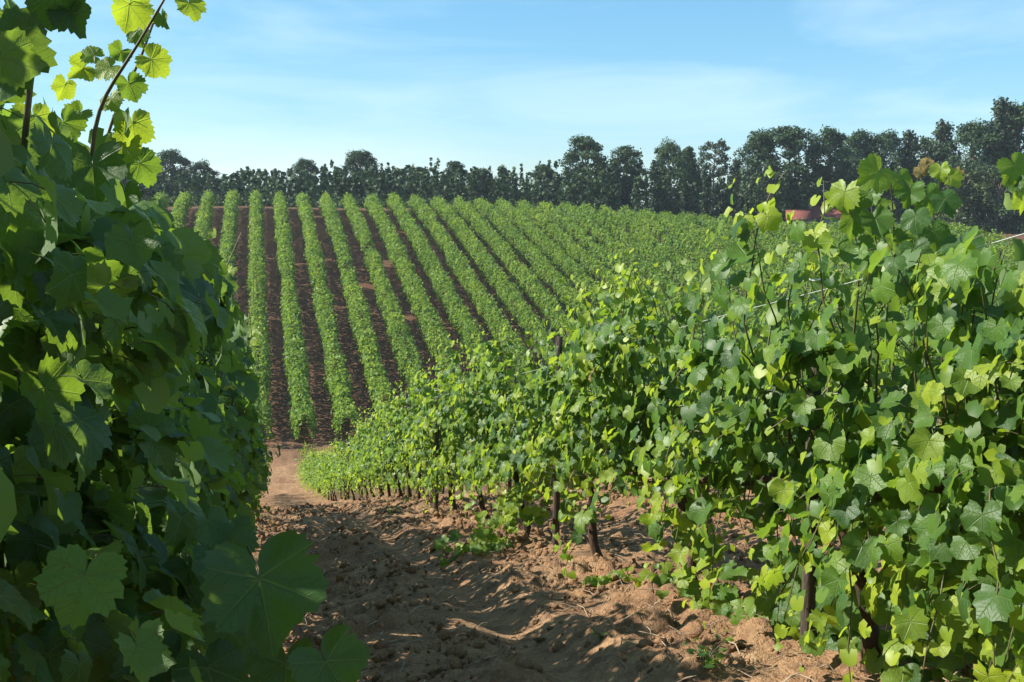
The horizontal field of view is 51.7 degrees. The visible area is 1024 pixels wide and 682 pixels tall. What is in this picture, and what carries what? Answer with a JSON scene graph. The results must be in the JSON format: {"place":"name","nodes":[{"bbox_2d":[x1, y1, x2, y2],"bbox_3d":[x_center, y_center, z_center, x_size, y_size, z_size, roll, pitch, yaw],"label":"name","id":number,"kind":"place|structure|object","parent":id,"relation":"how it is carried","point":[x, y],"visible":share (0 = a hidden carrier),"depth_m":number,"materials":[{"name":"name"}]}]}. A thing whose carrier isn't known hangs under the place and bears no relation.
{"place":"outdoors","nodes":[
{"label":"outdoors","id":0,"kind":"place"},
{"bbox_2d":[0,0,1023,217],"label":"sky","id":1,"kind":"structure","parent":0,"point":[268,85],"materials":[{"name":"blue"}]},
{"bbox_2d":[166,206,1023,681],"bbox_3d":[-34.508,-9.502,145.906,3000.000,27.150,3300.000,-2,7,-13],"label":"ground","id":2,"kind":"structure","parent":0,"point":[566,662],"depth_m":8.54,"materials":[{"name":"red soil"}]},
{"bbox_2d":[0,0,237,681],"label":"grape vine","id":3,"kind":"object","parent":2,"relation":"on","point":[116,495],"visible":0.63,"depth_m":1.69,"materials":[{"name":"green plant"}]},
{"bbox_2d":[5,201,256,529],"bbox_3d":[-1.581,0.408,3.997,1.205,2.173,2.990,-2,7,-13],"label":"grape vine","id":4,"kind":"object","parent":2,"relation":"on","point":[233,378],"visible":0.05,"depth_m":3.85,"materials":[{"name":"green plant"}]},
{"bbox_2d":[152,190,170,226],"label":"vine row","id":5,"kind":"object","parent":2,"relation":"on","point":[164,201],"visible":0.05,"depth_m":130.00,"materials":[{"name":"green plant"}]},
{"bbox_2d":[156,148,197,196],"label":"eucalyptus tree","id":6,"kind":"object","parent":2,"relation":"on","point":[171,155],"visible":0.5,"depth_m":161.45,"materials":[{"name":"green plant"}]},
{"bbox_2d":[171,191,192,228],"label":"vine row","id":7,"kind":"object","parent":2,"relation":"on","point":[184,200],"visible":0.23,"depth_m":123.34,"materials":[{"name":"green plant"}]},
{"bbox_2d":[0,62,370,681],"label":"grape vine","id":8,"kind":"object","parent":2,"relation":"on","point":[251,617],"visible":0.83,"depth_m":1.37,"materials":[{"name":"green plant"}]},
{"bbox_2d":[193,189,216,242],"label":"vine row","id":9,"kind":"object","parent":2,"relation":"on","point":[207,202],"visible":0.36,"depth_m":120.67,"materials":[{"name":"green plant"}]},
{"bbox_2d":[188,159,223,193],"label":"eucalyptus tree","id":10,"kind":"object","parent":2,"relation":"on","point":[203,166],"visible":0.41,"depth_m":167.64,"materials":[{"name":"green plant"}]},
{"bbox_2d":[187,228,260,530],"bbox_3d":[-1.986,0.448,5.853,1.178,2.432,2.791,-2,7,-13],"label":"grape vine","id":11,"kind":"object","parent":2,"relation":"on","point":[249,490],"visible":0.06,"depth_m":5.41,"materials":[{"name":"green plant"}]},
{"bbox_2d":[219,189,241,299],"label":"vine row","id":12,"kind":"object","parent":2,"relation":"on","point":[228,239],"visible":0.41,"depth_m":115.69,"materials":[{"name":"green plant"}]},
{"bbox_2d":[230,296,265,497],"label":"grape vine","id":13,"kind":"object","parent":2,"relation":"on","point":[256,332],"visible":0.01,"depth_m":10.71,"materials":[{"name":"green plant"}]},
{"bbox_2d":[229,372,280,529],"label":"grape vine","id":14,"kind":"object","parent":2,"relation":"on","point":[266,472],"visible":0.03,"depth_m":7.25,"materials":[{"name":"green plant"}]},
{"bbox_2d":[245,346,272,516],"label":"grape vine","id":15,"kind":"object","parent":2,"relation":"on","point":[255,404],"depth_m":9.36,"materials":[{"name":"green plant"}]},
{"bbox_2d":[245,189,275,438],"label":"vine row","id":16,"kind":"object","parent":2,"relation":"on","point":[257,264],"visible":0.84,"depth_m":93.85,"materials":[{"name":"green plant"}]},
{"bbox_2d":[272,190,317,442],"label":"vine row","id":17,"kind":"object","parent":2,"relation":"on","point":[308,413],"visible":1,"depth_m":86.83,"materials":[{"name":"green plant"}]},
{"bbox_2d":[285,157,320,200],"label":"eucalyptus tree","id":18,"kind":"object","parent":2,"relation":"on","point":[308,165],"visible":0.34,"depth_m":170.28,"materials":[{"name":"green plant"}]},
{"bbox_2d":[296,191,363,440],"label":"vine row","id":19,"kind":"object","parent":2,"relation":"on","point":[312,254],"visible":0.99,"depth_m":88.31,"materials":[{"name":"green plant"}]},
{"bbox_2d":[313,450,351,500],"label":"grape vine","id":20,"kind":"object","parent":2,"relation":"on","point":[319,468],"visible":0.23,"depth_m":38.61,"materials":[{"name":"green plant"}]},
{"bbox_2d":[314,444,359,500],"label":"grape vine","id":21,"kind":"object","parent":2,"relation":"on","point":[327,474],"visible":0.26,"depth_m":36.85,"materials":[{"name":"green plant"}]},
{"bbox_2d":[318,441,359,499],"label":"grape vine","id":22,"kind":"object","parent":2,"relation":"on","point":[319,464],"visible":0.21,"depth_m":35.09,"materials":[{"name":"green plant"}]},
{"bbox_2d":[321,430,367,499],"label":"grape vine","id":23,"kind":"object","parent":2,"relation":"on","point":[330,478],"visible":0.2,"depth_m":31.39,"materials":[{"name":"green plant"}]},
{"bbox_2d":[321,438,368,499],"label":"grape vine","id":24,"kind":"object","parent":2,"relation":"on","point":[334,476],"visible":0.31,"depth_m":32.88,"materials":[{"name":"green plant"}]},
{"bbox_2d":[326,432,374,500],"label":"grape vine","id":25,"kind":"object","parent":2,"relation":"on","point":[342,463],"visible":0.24,"depth_m":29.59,"materials":[{"name":"green plant"}]},
{"bbox_2d":[337,149,382,189],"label":"eucalyptus tree","id":26,"kind":"object","parent":2,"relation":"on","point":[361,158],"visible":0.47,"depth_m":169.41,"materials":[{"name":"green plant"}]},
{"bbox_2d":[329,425,391,498],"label":"grape vine","id":27,"kind":"object","parent":2,"relation":"on","point":[340,479],"visible":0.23,"depth_m":27.90,"materials":[{"name":"green plant"}]},
{"bbox_2d":[332,417,390,499],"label":"grape vine","id":28,"kind":"object","parent":2,"relation":"on","point":[341,443],"visible":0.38,"depth_m":25.69,"materials":[{"name":"green plant"}]},
{"bbox_2d":[319,191,404,431],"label":"vine row","id":29,"kind":"object","parent":2,"relation":"on","point":[354,299],"visible":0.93,"depth_m":91.19,"materials":[{"name":"green plant"}]},
{"bbox_2d":[340,413,404,497],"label":"grape vine","id":30,"kind":"object","parent":2,"relation":"on","point":[364,445],"visible":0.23,"depth_m":24.34,"materials":[{"name":"green plant"}]},
{"bbox_2d":[343,404,410,497],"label":"grape vine","id":31,"kind":"object","parent":2,"relation":"on","point":[352,470],"visible":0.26,"depth_m":22.29,"materials":[{"name":"green plant"}]},
{"bbox_2d":[344,390,424,496],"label":"grape vine","id":32,"kind":"object","parent":2,"relation":"on","point":[368,462],"visible":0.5,"depth_m":20.60,"materials":[{"name":"green plant"}]},
{"bbox_2d":[340,192,444,422],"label":"vine row","id":33,"kind":"object","parent":2,"relation":"on","point":[360,228],"visible":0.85,"depth_m":94.37,"materials":[{"name":"green plant"}]},
{"bbox_2d":[359,380,429,496],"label":"grape vine","id":34,"kind":"object","parent":2,"relation":"on","point":[381,442],"visible":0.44,"depth_m":18.80,"materials":[{"name":"green plant"}]},
{"bbox_2d":[370,379,447,499],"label":"grape vine","id":35,"kind":"object","parent":2,"relation":"on","point":[391,455],"visible":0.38,"depth_m":16.99,"materials":[{"name":"green plant"}]},
{"bbox_2d":[364,193,480,407],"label":"vine row","id":36,"kind":"object","parent":2,"relation":"on","point":[392,242],"visible":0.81,"depth_m":99.39,"materials":[{"name":"green plant"}]},
{"bbox_2d":[383,364,477,502],"bbox_3d":[-1.122,1.401,15.240,1.443,2.024,2.598,-2,7,-13],"label":"grape vine","id":37,"kind":"object","parent":2,"relation":"on","point":[406,401],"visible":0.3,"depth_m":15.29,"materials":[{"name":"green plant"}]},
{"bbox_2d":[434,390,439,511],"bbox_3d":[-0.951,1.556,13.320,0.106,1.907,0.072,-2,7,-13],"label":"trellis post","id":38,"kind":"object","parent":2,"relation":"on","point":[436,439],"visible":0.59,"depth_m":13.27,"materials":[{"name":"wood"}]},
{"bbox_2d":[386,192,509,402],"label":"vine row","id":39,"kind":"object","parent":2,"relation":"on","point":[438,276],"visible":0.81,"depth_m":101.66,"materials":[{"name":"green plant"}]},
{"bbox_2d":[394,353,501,512],"bbox_3d":[-0.709,1.162,13.208,1.433,2.259,2.636,-2,7,-13],"label":"grape vine","id":40,"kind":"object","parent":2,"relation":"on","point":[432,415],"visible":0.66,"depth_m":13.29,"materials":[{"name":"green plant"}]},
{"bbox_2d":[434,160,469,197],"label":"eucalyptus tree","id":41,"kind":"object","parent":2,"relation":"on","point":[455,165],"visible":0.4,"depth_m":171.32,"materials":[{"name":"green plant"}]},
{"bbox_2d":[408,193,546,400],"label":"vine row","id":42,"kind":"object","parent":2,"relation":"on","point":[449,248],"visible":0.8,"depth_m":101.08,"materials":[{"name":"green plant"}]},
{"bbox_2d":[466,167,494,199],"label":"eucalyptus tree","id":43,"kind":"object","parent":2,"relation":"on","point":[482,175],"visible":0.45,"depth_m":175.15,"materials":[{"name":"green plant"}]},
{"bbox_2d":[411,334,552,518],"bbox_3d":[-0.272,1.044,11.487,1.397,2.321,2.684,-2,7,-13],"label":"grape vine","id":44,"kind":"object","parent":2,"relation":"on","point":[462,444],"visible":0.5,"depth_m":11.44,"materials":[{"name":"green plant"}]},
{"bbox_2d":[430,195,591,390],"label":"vine row","id":45,"kind":"object","parent":2,"relation":"on","point":[464,233],"visible":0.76,"depth_m":103.86,"materials":[{"name":"green plant"}]},
{"bbox_2d":[429,304,618,566],"bbox_3d":[-0.019,0.722,9.935,1.713,2.344,2.758,-2,7,-13],"label":"grape vine","id":46,"kind":"object","parent":2,"relation":"on","point":[481,538],"visible":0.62,"depth_m":9.57,"materials":[{"name":"green plant"}]},
{"bbox_2d":[452,195,596,364],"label":"vine row","id":47,"kind":"object","parent":2,"relation":"on","point":[481,227],"visible":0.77,"depth_m":108.04,"materials":[{"name":"green plant"}]},
{"bbox_2d":[530,164,561,204],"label":"eucalyptus tree","id":48,"kind":"object","parent":2,"relation":"on","point":[540,169],"visible":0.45,"depth_m":172.73,"materials":[{"name":"green plant"}]},
{"bbox_2d":[552,336,561,545],"bbox_3d":[0.386,1.007,8.964,0.087,2.101,0.072,-2,7,-13],"label":"trellis post","id":49,"kind":"object","parent":2,"relation":"on","point":[556,506],"visible":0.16,"depth_m":8.98,"materials":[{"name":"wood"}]},
{"bbox_2d":[473,198,646,397],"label":"vine row","id":50,"kind":"object","parent":2,"relation":"on","point":[515,234],"visible":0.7,"depth_m":113.30,"materials":[{"name":"green plant"}]},
{"bbox_2d":[120,146,1023,231],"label":"woods","id":51,"kind":"object","parent":2,"relation":"on","point":[382,183],"visible":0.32,"depth_m":165.74,"materials":[{"name":"green plant"}]},
{"bbox_2d":[494,196,665,366],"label":"vine row","id":52,"kind":"object","parent":2,"relation":"on","point":[540,236],"visible":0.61,"depth_m":115.83,"materials":[{"name":"green plant"}]},
{"bbox_2d":[141,192,1023,232],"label":"undergrowth","id":53,"kind":"object","parent":2,"relation":"on","point":[384,203],"visible":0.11,"depth_m":146.73,"materials":[{"name":"green plant"}]},
{"bbox_2d":[558,134,617,207],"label":"eucalyptus tree","id":54,"kind":"object","parent":2,"relation":"on","point":[590,148],"visible":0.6,"depth_m":169.48,"materials":[{"name":"green plant"}]},
{"bbox_2d":[499,260,715,587],"bbox_3d":[0.652,0.541,7.768,1.421,2.358,2.453,-2,7,-13],"label":"grape vine","id":55,"kind":"object","parent":2,"relation":"on","point":[554,395],"visible":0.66,"depth_m":7.46,"materials":[{"name":"green plant"}]},
{"bbox_2d":[254,487,977,681],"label":"soil clods","id":56,"kind":"object","parent":2,"relation":"on","point":[458,652],"visible":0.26,"depth_m":7.86,"materials":[{"name":"brown soil"}]},
{"bbox_2d":[258,495,974,681],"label":"dry twigs","id":57,"kind":"object","parent":2,"relation":"on","point":[756,663],"visible":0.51,"depth_m":6.20,"materials":[{"name":"brown wood"}]},
{"bbox_2d":[515,199,724,385],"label":"vine row","id":58,"kind":"object","parent":2,"relation":"on","point":[564,239],"visible":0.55,"depth_m":118.88,"materials":[{"name":"green plant"}]},
{"bbox_2d":[537,200,709,342],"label":"vine row","id":59,"kind":"object","parent":2,"relation":"on","point":[573,227],"visible":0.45,"depth_m":119.42,"materials":[{"name":"green plant"}]},
{"bbox_2d":[608,145,650,207],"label":"eucalyptus tree","id":60,"kind":"object","parent":2,"relation":"on","point":[624,160],"visible":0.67,"depth_m":171.64,"materials":[{"name":"green plant"}]},
{"bbox_2d":[645,136,694,212],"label":"eucalyptus tree","id":61,"kind":"object","parent":2,"relation":"on","point":[663,151],"visible":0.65,"depth_m":172.15,"materials":[{"name":"green plant"}]},
{"bbox_2d":[557,201,821,391],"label":"vine row","id":62,"kind":"object","parent":2,"relation":"on","point":[575,212],"visible":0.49,"depth_m":120.01,"materials":[{"name":"green plant"}]},
{"bbox_2d":[677,146,702,214],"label":"eucalyptus tree","id":63,"kind":"object","parent":2,"relation":"on","point":[687,152],"visible":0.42,"depth_m":176.81,"materials":[{"name":"green plant"}]},
{"bbox_2d":[445,319,941,489],"bbox_3d":[1.496,3.083,29.731,1.916,13.927,48.122,-2,7,-13],"label":"vine row","id":64,"kind":"object","parent":2,"relation":"on","point":[885,368],"depth_m":14.25,"materials":[{"name":"green plant"}]},
{"bbox_2d":[367,266,1023,496],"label":"vine row","id":65,"kind":"object","parent":2,"relation":"on","point":[807,324],"visible":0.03,"depth_m":11.52,"materials":[{"name":"green plant"}]},
{"bbox_2d":[682,630,733,667],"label":"weed","id":66,"kind":"object","parent":2,"relation":"on","point":[707,660],"visible":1,"depth_m":4.41,"materials":[{"name":"green plant"}]},
{"bbox_2d":[695,138,730,215],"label":"tree","id":67,"kind":"object","parent":2,"relation":"on","point":[723,159],"visible":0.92,"depth_m":181.72,"materials":[{"name":"green plant"}]},
{"bbox_2d":[579,201,877,396],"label":"vine row","id":68,"kind":"object","parent":2,"relation":"on","point":[616,230],"visible":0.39,"depth_m":120.17,"materials":[{"name":"green plant"}]},
{"bbox_2d":[599,204,866,389],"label":"vine row","id":69,"kind":"object","parent":2,"relation":"on","point":[674,257],"visible":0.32,"depth_m":123.90,"materials":[{"name":"green plant"}]},
{"bbox_2d":[726,157,744,218],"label":"conifer tree","id":70,"kind":"object","parent":2,"relation":"on","point":[736,167],"visible":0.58,"depth_m":179.18,"materials":[{"name":"green plant"}]},
{"bbox_2d":[541,244,930,633],"bbox_3d":[1.038,0.654,5.890,1.413,2.394,2.486,-2,7,-13],"label":"grape vine","id":71,"kind":"object","parent":2,"relation":"on","point":[724,598],"visible":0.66,"depth_m":5.94,"materials":[{"name":"green plant"}]},
{"bbox_2d":[733,127,783,210],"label":"eucalyptus tree","id":72,"kind":"object","parent":2,"relation":"on","point":[754,142],"visible":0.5,"depth_m":176.40,"materials":[{"name":"green plant"}]},
{"bbox_2d":[638,206,902,363],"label":"vine row","id":73,"kind":"object","parent":2,"relation":"on","point":[676,229],"visible":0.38,"depth_m":126.73,"materials":[{"name":"green plant"}]},
{"bbox_2d":[745,171,795,217],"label":"broadleaf tree","id":74,"kind":"object","parent":2,"relation":"on","point":[767,180],"visible":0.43,"depth_m":171.94,"materials":[{"name":"green plant"}]},
{"bbox_2d":[617,204,947,412],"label":"vine row","id":75,"kind":"object","parent":2,"relation":"on","point":[650,223],"visible":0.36,"depth_m":128.63,"materials":[{"name":"green plant"}]},
{"bbox_2d":[760,125,823,209],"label":"eucalyptus tree","id":76,"kind":"object","parent":2,"relation":"on","point":[789,135],"visible":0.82,"depth_m":173.82,"materials":[{"name":"green plant"}]},
{"bbox_2d":[659,210,931,358],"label":"vine row","id":77,"kind":"object","parent":2,"relation":"on","point":[699,231],"visible":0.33,"depth_m":127.62,"materials":[{"name":"green plant"}]},
{"bbox_2d":[785,210,810,223],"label":"farm house","id":78,"kind":"structure","parent":2,"relation":"on","point":[803,215],"depth_m":162.36,"materials":[{"name":"ceramic"}]},
{"bbox_2d":[698,212,910,319],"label":"vine row","id":79,"kind":"object","parent":2,"relation":"on","point":[763,244],"visible":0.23,"depth_m":128.02,"materials":[{"name":"green plant"}]},
{"bbox_2d":[677,210,931,346],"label":"vine row","id":80,"kind":"object","parent":2,"relation":"on","point":[731,240],"visible":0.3,"depth_m":130.83,"materials":[{"name":"green plant"}]},
{"bbox_2d":[799,278,820,647],"bbox_3d":[1.280,0.684,4.530,0.080,1.906,0.072,-2,7,-13],"label":"trellis post","id":81,"kind":"object","parent":2,"relation":"on","point":[808,582],"visible":0.22,"depth_m":4.55,"materials":[{"name":"metal"}]},
{"bbox_2d":[339,233,1023,454],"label":"trellis wire","id":82,"kind":"object","parent":81,"relation":"attached to","point":[823,289],"visible":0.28,"depth_m":4.45,"materials":[{"name":"grey metal"}]},
{"bbox_2d":[717,213,912,307],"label":"vine row","id":83,"kind":"object","parent":2,"relation":"on","point":[774,241],"visible":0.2,"depth_m":130.29,"materials":[{"name":"green plant"}]},
{"bbox_2d":[627,153,1023,681],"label":"grape vine","id":84,"kind":"object","parent":2,"relation":"on","point":[878,474],"visible":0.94,"depth_m":3.80,"materials":[{"name":"green plant"}]},
{"bbox_2d":[805,204,852,225],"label":"farm house","id":85,"kind":"structure","parent":2,"relation":"on","point":[816,212],"depth_m":171.66,"materials":[{"name":"ceramic"}]},
{"bbox_2d":[807,124,859,204],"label":"eucalyptus tree","id":86,"kind":"object","parent":2,"relation":"on","point":[831,139],"visible":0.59,"depth_m":176.97,"materials":[{"name":"green plant"}]},
{"bbox_2d":[753,218,945,300],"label":"vine row","id":87,"kind":"object","parent":2,"relation":"on","point":[840,262],"visible":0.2,"depth_m":134.77,"materials":[{"name":"green plant"}]},
{"bbox_2d":[755,219,947,299],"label":"vine row","id":88,"kind":"object","parent":2,"relation":"on","point":[783,229],"visible":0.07,"depth_m":143.06,"materials":[{"name":"green plant"}]},
{"bbox_2d":[837,128,885,208],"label":"eucalyptus tree","id":89,"kind":"object","parent":2,"relation":"on","point":[862,147],"visible":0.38,"depth_m":183.46,"materials":[{"name":"green plant"}]},
{"bbox_2d":[865,129,914,220],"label":"eucalyptus tree","id":90,"kind":"object","parent":2,"relation":"on","point":[889,142],"visible":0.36,"depth_m":183.63,"materials":[{"name":"green plant"}]},
{"bbox_2d":[793,218,993,290],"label":"vine row","id":91,"kind":"object","parent":2,"relation":"on","point":[808,225],"visible":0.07,"depth_m":146.21,"materials":[{"name":"green plant"}]},
{"bbox_2d":[811,219,1000,289],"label":"vine row","id":92,"kind":"object","parent":2,"relation":"on","point":[839,232],"visible":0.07,"depth_m":145.90,"materials":[{"name":"green plant"}]},
{"bbox_2d":[892,129,925,215],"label":"conifer tree","id":93,"kind":"object","parent":2,"relation":"on","point":[910,144],"visible":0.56,"depth_m":183.64,"materials":[{"name":"green plant"}]},
{"bbox_2d":[890,135,954,196],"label":"broadleaf tree","id":94,"kind":"object","parent":2,"relation":"on","point":[926,144],"visible":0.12,"depth_m":184.96,"materials":[{"name":"green plant"}]},
{"bbox_2d":[924,119,957,215],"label":"conifer tree","id":95,"kind":"object","parent":2,"relation":"on","point":[942,132],"visible":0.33,"depth_m":183.89,"materials":[{"name":"green plant"}]},
{"bbox_2d":[868,152,1023,681],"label":"grape vine","id":96,"kind":"object","parent":2,"relation":"on","point":[974,373],"visible":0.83,"depth_m":2.89,"materials":[{"name":"green plant"}]},
{"bbox_2d":[927,157,1000,227],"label":"broadleaf tree","id":97,"kind":"object","parent":2,"relation":"on","point":[974,190],"visible":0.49,"depth_m":167.24,"materials":[{"name":"green plant"}]},
{"bbox_2d":[935,118,1008,224],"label":"eucalyptus tree","id":98,"kind":"object","parent":2,"relation":"on","point":[974,136],"visible":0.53,"depth_m":176.35,"materials":[{"name":"green plant"}]},
{"bbox_2d":[930,224,1014,262],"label":"vine row","id":99,"kind":"object","parent":2,"relation":"on","point":[999,248],"visible":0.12,"depth_m":139.82,"materials":[{"name":"green plant"}]},
{"bbox_2d":[945,222,1013,251],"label":"vine row","id":100,"kind":"object","parent":2,"relation":"on","point":[957,230],"visible":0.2,"depth_m":146.25,"materials":[{"name":"green plant"}]},
{"bbox_2d":[952,222,1023,247],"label":"vine row","id":101,"kind":"object","parent":2,"relation":"on","point":[993,235],"visible":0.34,"depth_m":149.59,"materials":[{"name":"green plant"}]},
{"bbox_2d":[968,162,1023,232],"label":"broadleaf tree","id":102,"kind":"object","parent":2,"relation":"on","point":[1013,217],"visible":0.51,"depth_m":168.44,"materials":[{"name":"green plant"}]},
{"bbox_2d":[977,97,1020,222],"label":"conifer tree","id":103,"kind":"object","parent":2,"relation":"on","point":[1005,113],"visible":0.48,"depth_m":175.71,"materials":[{"name":"green plant"}]},
{"bbox_2d":[995,99,1023,226],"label":"eucalyptus tree","id":104,"kind":"object","parent":2,"relation":"on","point":[1018,114],"visible":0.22,"depth_m":176.45,"materials":[{"name":"green plant"}]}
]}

